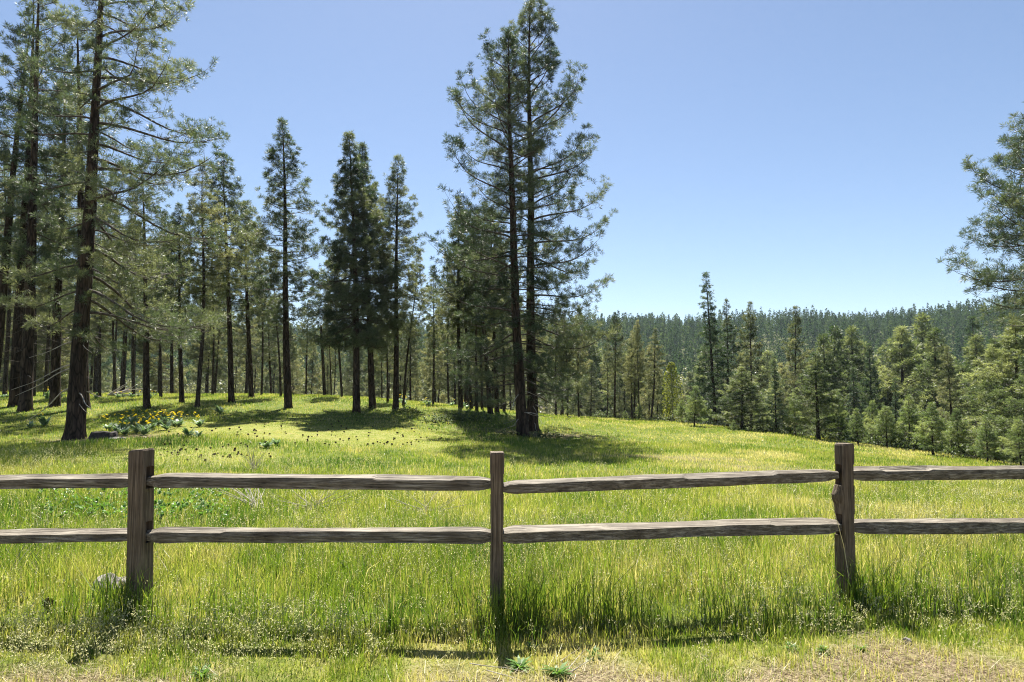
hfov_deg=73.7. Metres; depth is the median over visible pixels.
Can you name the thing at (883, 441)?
shrub
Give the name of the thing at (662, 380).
pine tree
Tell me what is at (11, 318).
pine tree
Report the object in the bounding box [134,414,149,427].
balsamroot plant
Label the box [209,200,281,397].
pine tree
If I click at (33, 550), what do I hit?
straw stalk
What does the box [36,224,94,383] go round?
pine tree
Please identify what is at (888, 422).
young pine
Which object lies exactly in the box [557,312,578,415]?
pine tree
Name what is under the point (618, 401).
pine tree
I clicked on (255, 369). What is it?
pine tree
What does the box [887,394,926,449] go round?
young pine
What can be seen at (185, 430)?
balsamroot plant
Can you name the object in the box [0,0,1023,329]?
sky
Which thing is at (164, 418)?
balsamroot plant
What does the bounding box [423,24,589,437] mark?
pine tree
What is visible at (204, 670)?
weed
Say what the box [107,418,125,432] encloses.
balsamroot plant
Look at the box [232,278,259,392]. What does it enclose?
pine tree
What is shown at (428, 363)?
pine tree
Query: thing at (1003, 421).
pine tree
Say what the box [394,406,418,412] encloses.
shrub
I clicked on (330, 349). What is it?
pine tree
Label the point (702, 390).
pine tree
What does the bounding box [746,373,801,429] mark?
pine tree
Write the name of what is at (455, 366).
pine tree
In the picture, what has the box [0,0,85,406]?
pine tree
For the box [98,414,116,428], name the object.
balsamroot plant
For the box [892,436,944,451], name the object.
shrub
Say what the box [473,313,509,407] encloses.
pine tree
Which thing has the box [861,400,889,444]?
young pine
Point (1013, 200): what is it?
pine tree
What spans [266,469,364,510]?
dead brush
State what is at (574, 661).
dead branch
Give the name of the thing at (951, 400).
pine tree
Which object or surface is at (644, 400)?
pine tree
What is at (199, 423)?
balsamroot plant
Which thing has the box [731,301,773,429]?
pine tree
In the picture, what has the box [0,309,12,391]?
pine tree
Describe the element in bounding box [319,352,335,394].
pine tree
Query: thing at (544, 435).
shrub
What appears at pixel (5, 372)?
pine tree
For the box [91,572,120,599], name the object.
rock
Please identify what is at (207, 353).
pine tree
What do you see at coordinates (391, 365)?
pine tree
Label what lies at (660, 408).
pine tree
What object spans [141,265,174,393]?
pine tree
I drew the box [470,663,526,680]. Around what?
dead branch
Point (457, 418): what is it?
shrub
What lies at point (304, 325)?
pine tree
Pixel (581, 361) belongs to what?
pine tree
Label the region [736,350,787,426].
pine tree
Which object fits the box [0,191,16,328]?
pine tree
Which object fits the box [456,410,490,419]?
shrub
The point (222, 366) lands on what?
pine tree
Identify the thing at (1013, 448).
young pine
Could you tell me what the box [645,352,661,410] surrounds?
pine tree
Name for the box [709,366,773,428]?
young pine
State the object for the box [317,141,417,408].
pine tree
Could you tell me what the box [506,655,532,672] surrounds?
weed
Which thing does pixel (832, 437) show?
shrub
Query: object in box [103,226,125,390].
pine tree
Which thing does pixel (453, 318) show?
pine tree
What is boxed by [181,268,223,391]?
pine tree
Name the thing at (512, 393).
pine tree
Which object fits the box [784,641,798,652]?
weed
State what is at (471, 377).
pine tree
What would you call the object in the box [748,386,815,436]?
pine tree
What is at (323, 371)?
dead snag
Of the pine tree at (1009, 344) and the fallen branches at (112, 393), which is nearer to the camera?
the pine tree at (1009, 344)
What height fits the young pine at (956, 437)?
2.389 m
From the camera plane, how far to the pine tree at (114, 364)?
41.99 m
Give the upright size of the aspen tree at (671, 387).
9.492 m
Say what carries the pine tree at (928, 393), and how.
on the ground at (384, 422)
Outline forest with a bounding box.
[0,298,1023,414]
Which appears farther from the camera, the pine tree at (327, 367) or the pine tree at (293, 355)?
the pine tree at (327, 367)
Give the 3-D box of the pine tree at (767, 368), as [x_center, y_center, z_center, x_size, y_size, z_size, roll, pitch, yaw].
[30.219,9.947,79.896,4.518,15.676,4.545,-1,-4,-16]
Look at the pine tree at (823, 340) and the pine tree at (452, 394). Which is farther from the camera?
the pine tree at (452, 394)
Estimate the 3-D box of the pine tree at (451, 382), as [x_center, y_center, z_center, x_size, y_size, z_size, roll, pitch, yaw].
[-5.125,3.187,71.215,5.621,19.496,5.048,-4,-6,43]
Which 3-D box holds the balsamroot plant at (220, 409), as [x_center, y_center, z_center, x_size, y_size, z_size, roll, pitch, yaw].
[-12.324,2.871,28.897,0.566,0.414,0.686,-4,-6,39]
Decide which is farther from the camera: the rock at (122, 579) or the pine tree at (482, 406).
the pine tree at (482, 406)
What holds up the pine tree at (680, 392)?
on the ground at (384, 422)
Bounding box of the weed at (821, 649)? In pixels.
[816,644,831,655]
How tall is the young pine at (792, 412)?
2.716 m
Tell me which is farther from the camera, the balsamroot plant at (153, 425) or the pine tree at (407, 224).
the pine tree at (407, 224)
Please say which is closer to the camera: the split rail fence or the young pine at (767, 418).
the split rail fence
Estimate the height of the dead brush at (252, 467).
0.619 m
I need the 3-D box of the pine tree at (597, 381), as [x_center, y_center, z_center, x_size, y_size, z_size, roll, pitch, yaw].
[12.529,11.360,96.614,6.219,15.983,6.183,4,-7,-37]
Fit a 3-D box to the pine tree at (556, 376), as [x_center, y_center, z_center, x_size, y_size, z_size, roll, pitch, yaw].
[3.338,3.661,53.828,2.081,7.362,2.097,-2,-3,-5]
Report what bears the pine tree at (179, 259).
on the ground at (384, 422)
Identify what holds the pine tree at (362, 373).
on the ground at (384, 422)
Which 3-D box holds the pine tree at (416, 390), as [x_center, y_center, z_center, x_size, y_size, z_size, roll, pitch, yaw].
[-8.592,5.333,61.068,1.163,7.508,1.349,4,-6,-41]
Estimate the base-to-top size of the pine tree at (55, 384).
17.217 m
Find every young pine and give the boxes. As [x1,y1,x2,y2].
[634,402,645,417]
[673,400,688,420]
[683,385,711,425]
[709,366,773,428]
[730,420,736,430]
[751,395,773,430]
[782,392,803,435]
[786,352,847,439]
[822,392,852,439]
[845,407,870,444]
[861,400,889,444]
[864,406,902,446]
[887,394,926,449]
[909,402,952,454]
[940,408,976,454]
[966,416,1004,461]
[995,418,1023,465]
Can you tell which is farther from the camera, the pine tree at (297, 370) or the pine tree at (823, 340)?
the pine tree at (297, 370)
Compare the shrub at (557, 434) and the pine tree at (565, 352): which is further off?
the pine tree at (565, 352)
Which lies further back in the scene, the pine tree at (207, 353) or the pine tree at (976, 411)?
the pine tree at (207, 353)
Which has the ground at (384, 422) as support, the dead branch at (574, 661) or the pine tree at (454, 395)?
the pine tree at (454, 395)
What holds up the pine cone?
on the ground at (384, 422)
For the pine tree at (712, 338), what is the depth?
45.91 m
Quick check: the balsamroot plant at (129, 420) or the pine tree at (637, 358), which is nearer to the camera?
the balsamroot plant at (129, 420)
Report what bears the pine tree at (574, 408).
on the ground at (384, 422)
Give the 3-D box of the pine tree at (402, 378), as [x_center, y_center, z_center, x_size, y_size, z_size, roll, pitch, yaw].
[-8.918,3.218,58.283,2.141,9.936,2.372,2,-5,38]
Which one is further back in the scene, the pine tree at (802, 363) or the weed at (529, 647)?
the pine tree at (802, 363)
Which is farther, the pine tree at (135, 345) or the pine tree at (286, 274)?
the pine tree at (135, 345)
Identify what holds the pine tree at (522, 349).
on the ground at (384, 422)
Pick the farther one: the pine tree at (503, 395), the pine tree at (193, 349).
the pine tree at (193, 349)
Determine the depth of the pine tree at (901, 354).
59.75 m
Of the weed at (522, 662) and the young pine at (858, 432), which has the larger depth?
the young pine at (858, 432)
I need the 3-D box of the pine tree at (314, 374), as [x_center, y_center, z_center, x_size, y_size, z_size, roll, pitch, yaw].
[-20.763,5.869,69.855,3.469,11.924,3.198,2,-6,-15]
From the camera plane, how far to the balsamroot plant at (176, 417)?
24.84 m
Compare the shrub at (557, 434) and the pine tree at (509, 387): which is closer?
the shrub at (557, 434)
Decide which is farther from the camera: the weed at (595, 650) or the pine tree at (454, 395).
the pine tree at (454, 395)
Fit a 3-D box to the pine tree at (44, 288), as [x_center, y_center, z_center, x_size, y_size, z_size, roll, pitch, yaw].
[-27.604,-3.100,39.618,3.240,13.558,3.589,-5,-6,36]
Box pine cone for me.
[42,597,55,609]
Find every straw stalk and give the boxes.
[0,503,102,580]
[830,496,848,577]
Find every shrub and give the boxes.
[360,405,375,408]
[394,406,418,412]
[420,413,455,423]
[432,411,475,421]
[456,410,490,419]
[501,430,519,436]
[522,430,554,438]
[536,430,563,437]
[592,410,614,417]
[650,413,684,422]
[735,419,769,431]
[756,426,783,432]
[768,423,805,434]
[812,427,848,439]
[861,434,905,446]
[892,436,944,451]
[934,442,985,456]
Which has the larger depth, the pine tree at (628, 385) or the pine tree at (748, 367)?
the pine tree at (748, 367)
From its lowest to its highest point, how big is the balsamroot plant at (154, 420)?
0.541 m
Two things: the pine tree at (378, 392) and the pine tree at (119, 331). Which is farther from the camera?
the pine tree at (378, 392)
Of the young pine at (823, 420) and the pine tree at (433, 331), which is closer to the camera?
the young pine at (823, 420)
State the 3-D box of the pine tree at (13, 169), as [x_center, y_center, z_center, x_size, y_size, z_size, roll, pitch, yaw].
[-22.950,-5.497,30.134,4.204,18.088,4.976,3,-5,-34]
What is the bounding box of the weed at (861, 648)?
[853,644,867,651]
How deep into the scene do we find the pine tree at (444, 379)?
58.33 m
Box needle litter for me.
[0,618,1023,681]
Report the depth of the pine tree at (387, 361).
37.93 m
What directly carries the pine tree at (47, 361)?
on the ground at (384, 422)
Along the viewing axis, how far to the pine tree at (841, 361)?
65.73 m
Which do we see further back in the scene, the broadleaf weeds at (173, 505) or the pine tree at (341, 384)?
the pine tree at (341, 384)
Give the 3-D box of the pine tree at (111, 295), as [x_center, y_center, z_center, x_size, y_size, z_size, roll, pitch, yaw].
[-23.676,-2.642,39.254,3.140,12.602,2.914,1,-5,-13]
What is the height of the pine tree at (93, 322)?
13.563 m
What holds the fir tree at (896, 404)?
on the ground at (384, 422)
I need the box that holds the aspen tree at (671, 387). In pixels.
[662,362,682,421]
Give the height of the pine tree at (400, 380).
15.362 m
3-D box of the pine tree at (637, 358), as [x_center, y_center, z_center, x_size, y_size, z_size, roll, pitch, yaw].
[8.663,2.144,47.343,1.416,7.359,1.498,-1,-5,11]
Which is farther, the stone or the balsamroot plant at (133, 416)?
the balsamroot plant at (133, 416)
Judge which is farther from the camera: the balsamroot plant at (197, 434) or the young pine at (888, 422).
the young pine at (888, 422)
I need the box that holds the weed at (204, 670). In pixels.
[189,664,216,679]
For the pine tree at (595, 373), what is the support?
on the ground at (384, 422)
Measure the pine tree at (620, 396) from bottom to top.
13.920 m
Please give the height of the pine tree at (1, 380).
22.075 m
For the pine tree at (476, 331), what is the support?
on the ground at (384, 422)
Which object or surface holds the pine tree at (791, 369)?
on the ground at (384, 422)
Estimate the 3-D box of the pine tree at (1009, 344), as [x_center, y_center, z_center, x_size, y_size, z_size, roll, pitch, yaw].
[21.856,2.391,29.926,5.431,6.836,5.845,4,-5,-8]
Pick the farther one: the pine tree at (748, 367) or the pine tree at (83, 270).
the pine tree at (748, 367)
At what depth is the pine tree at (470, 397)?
37.00 m
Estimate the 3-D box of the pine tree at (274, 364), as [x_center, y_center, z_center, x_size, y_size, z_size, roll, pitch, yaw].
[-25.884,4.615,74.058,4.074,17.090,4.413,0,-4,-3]
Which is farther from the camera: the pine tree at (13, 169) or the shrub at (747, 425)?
the shrub at (747, 425)
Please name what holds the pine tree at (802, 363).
on the ground at (384, 422)
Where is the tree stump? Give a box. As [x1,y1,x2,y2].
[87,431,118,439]
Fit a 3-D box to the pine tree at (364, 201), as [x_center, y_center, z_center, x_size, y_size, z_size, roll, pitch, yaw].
[-7.662,-3.193,32.298,5.135,14.015,5.590,-5,-5,32]
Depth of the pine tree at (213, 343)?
42.11 m
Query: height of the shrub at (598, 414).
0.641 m
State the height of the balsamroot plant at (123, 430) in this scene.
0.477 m
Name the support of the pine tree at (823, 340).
on the ground at (384, 422)
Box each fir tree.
[841,366,869,442]
[882,377,912,449]
[953,316,1003,391]
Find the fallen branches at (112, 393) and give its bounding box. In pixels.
[107,380,153,396]
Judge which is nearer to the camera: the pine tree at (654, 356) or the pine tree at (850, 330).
the pine tree at (654, 356)
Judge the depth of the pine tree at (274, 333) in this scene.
39.05 m
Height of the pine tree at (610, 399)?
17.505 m
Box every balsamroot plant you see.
[25,415,35,427]
[34,409,54,425]
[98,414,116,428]
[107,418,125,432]
[114,414,128,428]
[114,421,131,433]
[123,409,139,420]
[125,412,139,425]
[129,419,145,432]
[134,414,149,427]
[136,417,155,434]
[137,409,149,423]
[144,414,158,428]
[149,411,165,425]
[157,409,168,423]
[158,416,177,428]
[166,412,188,424]
[169,411,188,425]
[181,426,196,435]
[186,412,205,426]
[193,430,203,436]
[214,404,226,412]
[259,441,272,447]
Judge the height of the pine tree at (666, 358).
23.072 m
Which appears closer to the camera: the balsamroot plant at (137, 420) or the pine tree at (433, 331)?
the balsamroot plant at (137, 420)
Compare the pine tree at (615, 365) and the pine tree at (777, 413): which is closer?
the pine tree at (615, 365)
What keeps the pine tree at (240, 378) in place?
on the ground at (384, 422)
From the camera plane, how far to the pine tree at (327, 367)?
62.37 m
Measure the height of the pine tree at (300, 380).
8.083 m
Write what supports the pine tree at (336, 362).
on the ground at (384, 422)
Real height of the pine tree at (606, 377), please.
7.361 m
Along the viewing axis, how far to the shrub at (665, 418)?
46.57 m
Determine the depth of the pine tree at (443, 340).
56.24 m
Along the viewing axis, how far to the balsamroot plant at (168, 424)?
23.45 m
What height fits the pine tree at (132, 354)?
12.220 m
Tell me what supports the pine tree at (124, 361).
on the ground at (384, 422)
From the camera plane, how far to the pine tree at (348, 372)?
69.31 m
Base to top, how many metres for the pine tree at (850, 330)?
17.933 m
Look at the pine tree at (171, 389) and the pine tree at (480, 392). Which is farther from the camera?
the pine tree at (480, 392)
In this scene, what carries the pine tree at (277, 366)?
on the ground at (384, 422)
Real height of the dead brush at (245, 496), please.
0.446 m
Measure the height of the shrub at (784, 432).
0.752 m
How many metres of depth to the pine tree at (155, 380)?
66.25 m
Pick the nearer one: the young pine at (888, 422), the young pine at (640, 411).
the young pine at (888, 422)
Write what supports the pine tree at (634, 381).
on the ground at (384, 422)
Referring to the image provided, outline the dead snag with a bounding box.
[320,325,325,394]
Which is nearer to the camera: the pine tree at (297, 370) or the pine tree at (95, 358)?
the pine tree at (95, 358)
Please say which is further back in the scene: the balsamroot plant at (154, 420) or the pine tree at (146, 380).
the pine tree at (146, 380)
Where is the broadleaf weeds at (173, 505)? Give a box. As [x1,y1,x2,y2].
[38,487,229,519]
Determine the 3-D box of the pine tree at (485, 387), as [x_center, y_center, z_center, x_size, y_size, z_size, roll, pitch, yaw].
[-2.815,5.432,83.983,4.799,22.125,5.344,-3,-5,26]
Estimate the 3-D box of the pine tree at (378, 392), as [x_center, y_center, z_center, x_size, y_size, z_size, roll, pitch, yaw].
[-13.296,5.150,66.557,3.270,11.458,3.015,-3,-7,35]
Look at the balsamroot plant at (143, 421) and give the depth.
25.10 m
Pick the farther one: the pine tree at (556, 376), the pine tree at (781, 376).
the pine tree at (781, 376)
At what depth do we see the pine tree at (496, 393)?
35.95 m
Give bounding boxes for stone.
[903,637,911,644]
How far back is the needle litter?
3.75 m
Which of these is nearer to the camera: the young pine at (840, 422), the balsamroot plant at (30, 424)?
the balsamroot plant at (30, 424)
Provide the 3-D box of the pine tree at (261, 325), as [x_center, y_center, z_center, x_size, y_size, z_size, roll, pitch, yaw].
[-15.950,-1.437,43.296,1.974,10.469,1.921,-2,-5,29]
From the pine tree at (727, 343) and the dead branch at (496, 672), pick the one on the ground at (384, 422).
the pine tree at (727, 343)
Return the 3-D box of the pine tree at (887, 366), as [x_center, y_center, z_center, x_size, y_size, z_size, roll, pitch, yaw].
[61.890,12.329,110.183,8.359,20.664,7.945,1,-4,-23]
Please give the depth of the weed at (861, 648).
3.97 m
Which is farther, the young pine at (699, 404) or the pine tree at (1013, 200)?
the young pine at (699, 404)
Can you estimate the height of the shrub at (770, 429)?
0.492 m
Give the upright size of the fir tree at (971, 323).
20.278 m
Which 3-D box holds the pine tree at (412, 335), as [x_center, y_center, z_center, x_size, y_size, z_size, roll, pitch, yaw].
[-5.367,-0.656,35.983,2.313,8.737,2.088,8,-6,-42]
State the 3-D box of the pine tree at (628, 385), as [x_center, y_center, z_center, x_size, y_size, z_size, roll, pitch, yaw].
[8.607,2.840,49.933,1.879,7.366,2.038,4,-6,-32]
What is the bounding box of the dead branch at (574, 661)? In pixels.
[560,649,592,672]
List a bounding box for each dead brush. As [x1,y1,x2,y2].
[212,488,264,507]
[239,443,271,471]
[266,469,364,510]
[379,492,472,511]
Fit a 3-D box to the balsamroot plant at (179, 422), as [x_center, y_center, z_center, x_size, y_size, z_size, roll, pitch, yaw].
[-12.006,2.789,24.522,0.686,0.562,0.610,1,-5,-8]
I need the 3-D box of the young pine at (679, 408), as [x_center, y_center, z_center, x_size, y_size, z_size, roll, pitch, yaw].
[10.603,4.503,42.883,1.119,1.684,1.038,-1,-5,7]
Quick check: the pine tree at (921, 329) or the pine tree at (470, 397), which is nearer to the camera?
the pine tree at (470, 397)
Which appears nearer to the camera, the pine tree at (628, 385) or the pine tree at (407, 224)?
the pine tree at (407, 224)
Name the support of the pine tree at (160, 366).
on the ground at (384, 422)
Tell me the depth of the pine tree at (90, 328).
67.49 m
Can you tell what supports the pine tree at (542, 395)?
on the ground at (384, 422)
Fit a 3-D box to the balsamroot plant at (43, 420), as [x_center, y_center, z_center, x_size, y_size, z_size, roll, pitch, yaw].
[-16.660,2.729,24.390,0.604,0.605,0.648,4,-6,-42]
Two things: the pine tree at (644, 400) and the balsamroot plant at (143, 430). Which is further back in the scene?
the pine tree at (644, 400)
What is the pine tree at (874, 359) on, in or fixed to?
on the ground at (384, 422)
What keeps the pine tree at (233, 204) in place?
on the ground at (384, 422)
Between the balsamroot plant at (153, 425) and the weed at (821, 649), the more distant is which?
the balsamroot plant at (153, 425)
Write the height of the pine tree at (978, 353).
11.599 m
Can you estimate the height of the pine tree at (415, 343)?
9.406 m
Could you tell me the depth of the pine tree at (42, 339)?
53.80 m
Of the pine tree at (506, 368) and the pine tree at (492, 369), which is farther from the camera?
the pine tree at (506, 368)
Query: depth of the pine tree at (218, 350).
48.41 m
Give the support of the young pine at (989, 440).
on the ground at (384, 422)
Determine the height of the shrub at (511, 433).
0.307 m
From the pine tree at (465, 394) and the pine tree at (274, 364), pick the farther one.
the pine tree at (274, 364)
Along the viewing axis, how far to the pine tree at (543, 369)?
56.20 m
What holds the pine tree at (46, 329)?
on the ground at (384, 422)
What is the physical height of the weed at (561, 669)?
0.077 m
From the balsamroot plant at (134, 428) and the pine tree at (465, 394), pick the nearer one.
the balsamroot plant at (134, 428)
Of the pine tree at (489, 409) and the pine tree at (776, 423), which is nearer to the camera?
the pine tree at (489, 409)
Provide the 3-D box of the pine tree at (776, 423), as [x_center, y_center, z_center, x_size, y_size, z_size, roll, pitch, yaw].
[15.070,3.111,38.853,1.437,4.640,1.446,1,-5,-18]
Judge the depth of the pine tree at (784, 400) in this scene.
54.66 m
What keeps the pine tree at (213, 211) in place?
on the ground at (384, 422)
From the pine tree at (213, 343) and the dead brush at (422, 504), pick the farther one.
the pine tree at (213, 343)
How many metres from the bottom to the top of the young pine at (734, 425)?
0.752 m
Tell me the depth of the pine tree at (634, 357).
119.85 m
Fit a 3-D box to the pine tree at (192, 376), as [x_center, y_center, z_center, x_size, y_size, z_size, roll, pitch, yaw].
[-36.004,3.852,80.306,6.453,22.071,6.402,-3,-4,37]
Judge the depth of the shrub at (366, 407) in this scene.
33.21 m
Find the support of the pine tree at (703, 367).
on the ground at (384, 422)
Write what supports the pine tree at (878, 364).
on the ground at (384, 422)
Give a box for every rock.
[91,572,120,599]
[118,576,125,592]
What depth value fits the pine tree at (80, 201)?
30.41 m
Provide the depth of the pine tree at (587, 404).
74.02 m
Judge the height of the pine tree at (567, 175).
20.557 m
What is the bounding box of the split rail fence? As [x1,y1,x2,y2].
[0,443,1023,615]
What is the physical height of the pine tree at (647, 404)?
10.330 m
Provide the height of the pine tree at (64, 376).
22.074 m
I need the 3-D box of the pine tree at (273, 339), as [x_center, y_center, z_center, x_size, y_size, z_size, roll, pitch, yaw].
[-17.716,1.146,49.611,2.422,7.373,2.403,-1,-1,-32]
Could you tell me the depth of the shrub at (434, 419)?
29.71 m
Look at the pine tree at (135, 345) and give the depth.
63.12 m
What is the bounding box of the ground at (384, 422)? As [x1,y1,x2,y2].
[0,326,1023,681]
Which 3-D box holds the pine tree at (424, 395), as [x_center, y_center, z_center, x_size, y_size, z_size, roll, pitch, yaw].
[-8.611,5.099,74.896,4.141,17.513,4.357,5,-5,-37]
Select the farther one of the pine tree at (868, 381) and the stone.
the pine tree at (868, 381)
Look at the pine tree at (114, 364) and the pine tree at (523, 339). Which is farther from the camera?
the pine tree at (523, 339)
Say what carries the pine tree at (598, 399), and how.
on the ground at (384, 422)
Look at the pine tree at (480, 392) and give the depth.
81.81 m
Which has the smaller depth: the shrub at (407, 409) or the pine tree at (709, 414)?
the shrub at (407, 409)
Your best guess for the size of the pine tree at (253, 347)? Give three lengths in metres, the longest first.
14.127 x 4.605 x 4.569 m
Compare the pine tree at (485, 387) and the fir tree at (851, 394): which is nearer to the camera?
the fir tree at (851, 394)
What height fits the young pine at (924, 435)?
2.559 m
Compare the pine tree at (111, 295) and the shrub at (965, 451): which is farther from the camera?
the pine tree at (111, 295)
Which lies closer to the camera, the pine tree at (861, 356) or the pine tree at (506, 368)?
the pine tree at (506, 368)
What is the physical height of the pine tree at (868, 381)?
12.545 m
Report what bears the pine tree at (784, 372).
on the ground at (384, 422)
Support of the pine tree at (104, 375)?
on the ground at (384, 422)
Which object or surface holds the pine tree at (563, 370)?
on the ground at (384, 422)
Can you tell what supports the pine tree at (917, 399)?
on the ground at (384, 422)
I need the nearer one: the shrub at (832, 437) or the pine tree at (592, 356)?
the shrub at (832, 437)
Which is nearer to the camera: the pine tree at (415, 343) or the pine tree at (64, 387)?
the pine tree at (415, 343)
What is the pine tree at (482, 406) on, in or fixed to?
on the ground at (384, 422)
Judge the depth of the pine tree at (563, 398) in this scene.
57.85 m
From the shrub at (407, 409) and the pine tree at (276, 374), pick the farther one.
the pine tree at (276, 374)
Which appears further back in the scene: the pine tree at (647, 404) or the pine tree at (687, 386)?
the pine tree at (687, 386)
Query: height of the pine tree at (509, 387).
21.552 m
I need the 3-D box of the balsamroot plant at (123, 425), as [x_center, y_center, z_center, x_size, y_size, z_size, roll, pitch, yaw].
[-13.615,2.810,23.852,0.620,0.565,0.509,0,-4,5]
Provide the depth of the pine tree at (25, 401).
29.18 m
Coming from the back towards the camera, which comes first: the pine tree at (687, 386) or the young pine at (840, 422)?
the pine tree at (687, 386)
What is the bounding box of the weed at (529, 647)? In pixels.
[526,642,540,653]
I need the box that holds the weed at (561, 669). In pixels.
[541,661,574,680]
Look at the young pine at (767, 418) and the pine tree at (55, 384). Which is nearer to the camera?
the pine tree at (55, 384)
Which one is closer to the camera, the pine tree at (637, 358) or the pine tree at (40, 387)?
the pine tree at (637, 358)
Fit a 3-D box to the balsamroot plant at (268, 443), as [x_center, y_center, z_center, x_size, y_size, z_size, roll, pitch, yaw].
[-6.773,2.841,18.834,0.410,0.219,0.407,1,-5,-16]
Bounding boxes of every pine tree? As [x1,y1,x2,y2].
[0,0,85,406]
[0,0,101,411]
[0,0,246,439]
[0,24,54,373]
[0,129,37,394]
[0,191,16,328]
[0,233,36,378]
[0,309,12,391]
[0,309,12,392]
[1,184,63,396]
[26,6,140,407]
[34,55,112,406]
[36,162,68,395]
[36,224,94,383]
[36,280,70,391]
[36,280,73,392]
[36,371,68,391]
[37,269,70,365]
[37,284,70,391]
[62,236,114,391]
[67,305,118,391]
[76,191,126,397]
[88,231,115,392]
[89,249,119,391]
[94,214,130,391]
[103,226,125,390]
[110,217,152,389]
[110,249,137,390]
[113,202,155,396]
[117,263,142,391]
[120,170,184,408]
[126,268,196,393]
[134,211,184,397]
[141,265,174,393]
[149,226,200,392]
[152,202,205,402]
[170,159,240,406]
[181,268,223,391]
[182,284,234,392]
[189,151,260,401]
[191,273,238,385]
[191,296,223,393]
[194,222,233,394]
[204,280,234,393]
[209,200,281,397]
[220,336,244,393]
[223,278,271,393]
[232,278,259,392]
[240,116,327,408]
[242,304,268,393]
[249,250,280,394]
[251,315,282,393]
[256,248,290,396]
[256,309,283,393]
[260,325,302,391]
[273,339,296,393]
[274,323,309,392]
[276,325,303,377]
[281,335,304,393]
[293,299,318,393]
[296,342,322,394]
[298,130,405,412]
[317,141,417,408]
[317,290,337,394]
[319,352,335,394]
[320,253,347,396]
[320,347,334,394]
[325,343,346,394]
[337,318,376,396]
[337,341,367,395]
[360,351,391,396]
[369,154,431,408]
[373,307,402,402]
[373,311,391,397]
[380,310,424,398]
[384,327,393,398]
[399,250,433,405]
[399,316,429,400]
[399,336,420,396]
[411,367,421,400]
[415,310,449,403]
[419,319,446,401]
[420,265,446,403]
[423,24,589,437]
[425,196,481,407]
[425,336,451,402]
[435,297,474,404]
[436,266,456,403]
[437,317,479,397]
[443,212,473,408]
[445,202,510,413]
[445,280,480,402]
[446,227,494,410]
[446,313,482,390]
[448,272,478,404]
[451,318,478,404]
[456,334,491,407]
[461,212,523,412]
[462,0,622,431]
[473,246,489,409]
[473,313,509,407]
[473,333,502,407]
[484,242,525,411]
[488,306,513,407]
[489,315,522,410]
[491,325,514,409]
[505,305,525,402]
[511,291,546,390]
[525,337,543,405]
[535,333,544,401]
[540,297,571,414]
[544,356,564,413]
[550,328,630,416]
[552,354,573,413]
[553,316,573,414]
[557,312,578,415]
[565,305,592,416]
[568,347,596,416]
[569,340,606,415]
[577,360,603,417]
[582,367,611,416]
[585,371,602,415]
[589,352,659,418]
[598,339,616,416]
[601,312,630,417]
[606,349,633,417]
[610,360,637,417]
[616,330,644,417]
[622,342,643,414]
[623,325,650,418]
[627,319,646,419]
[632,349,664,420]
[637,378,653,419]
[640,371,675,420]
[642,328,666,417]
[642,351,678,419]
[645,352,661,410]
[660,354,681,394]
[673,347,733,426]
[674,371,700,423]
[676,385,684,399]
[682,375,733,426]
[687,271,737,425]
[699,387,725,426]
[701,299,750,426]
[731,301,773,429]
[733,349,758,425]
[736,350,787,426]
[744,359,790,427]
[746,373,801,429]
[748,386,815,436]
[753,360,772,413]
[758,387,811,436]
[762,355,788,431]
[771,305,814,434]
[784,360,794,389]
[787,359,813,409]
[798,333,866,439]
[801,325,860,434]
[806,324,889,443]
[836,325,971,451]
[840,360,917,450]
[845,348,871,402]
[854,343,886,372]
[858,343,891,446]
[883,359,892,370]
[889,312,968,447]
[897,326,980,455]
[907,380,931,451]
[926,333,1023,463]
[927,346,969,454]
[935,320,1023,462]
[936,102,1023,332]
[957,338,1023,461]
[982,354,1023,461]
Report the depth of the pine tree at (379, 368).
49.42 m
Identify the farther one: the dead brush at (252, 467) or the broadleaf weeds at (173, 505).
the dead brush at (252, 467)
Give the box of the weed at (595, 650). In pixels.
[585,645,602,661]

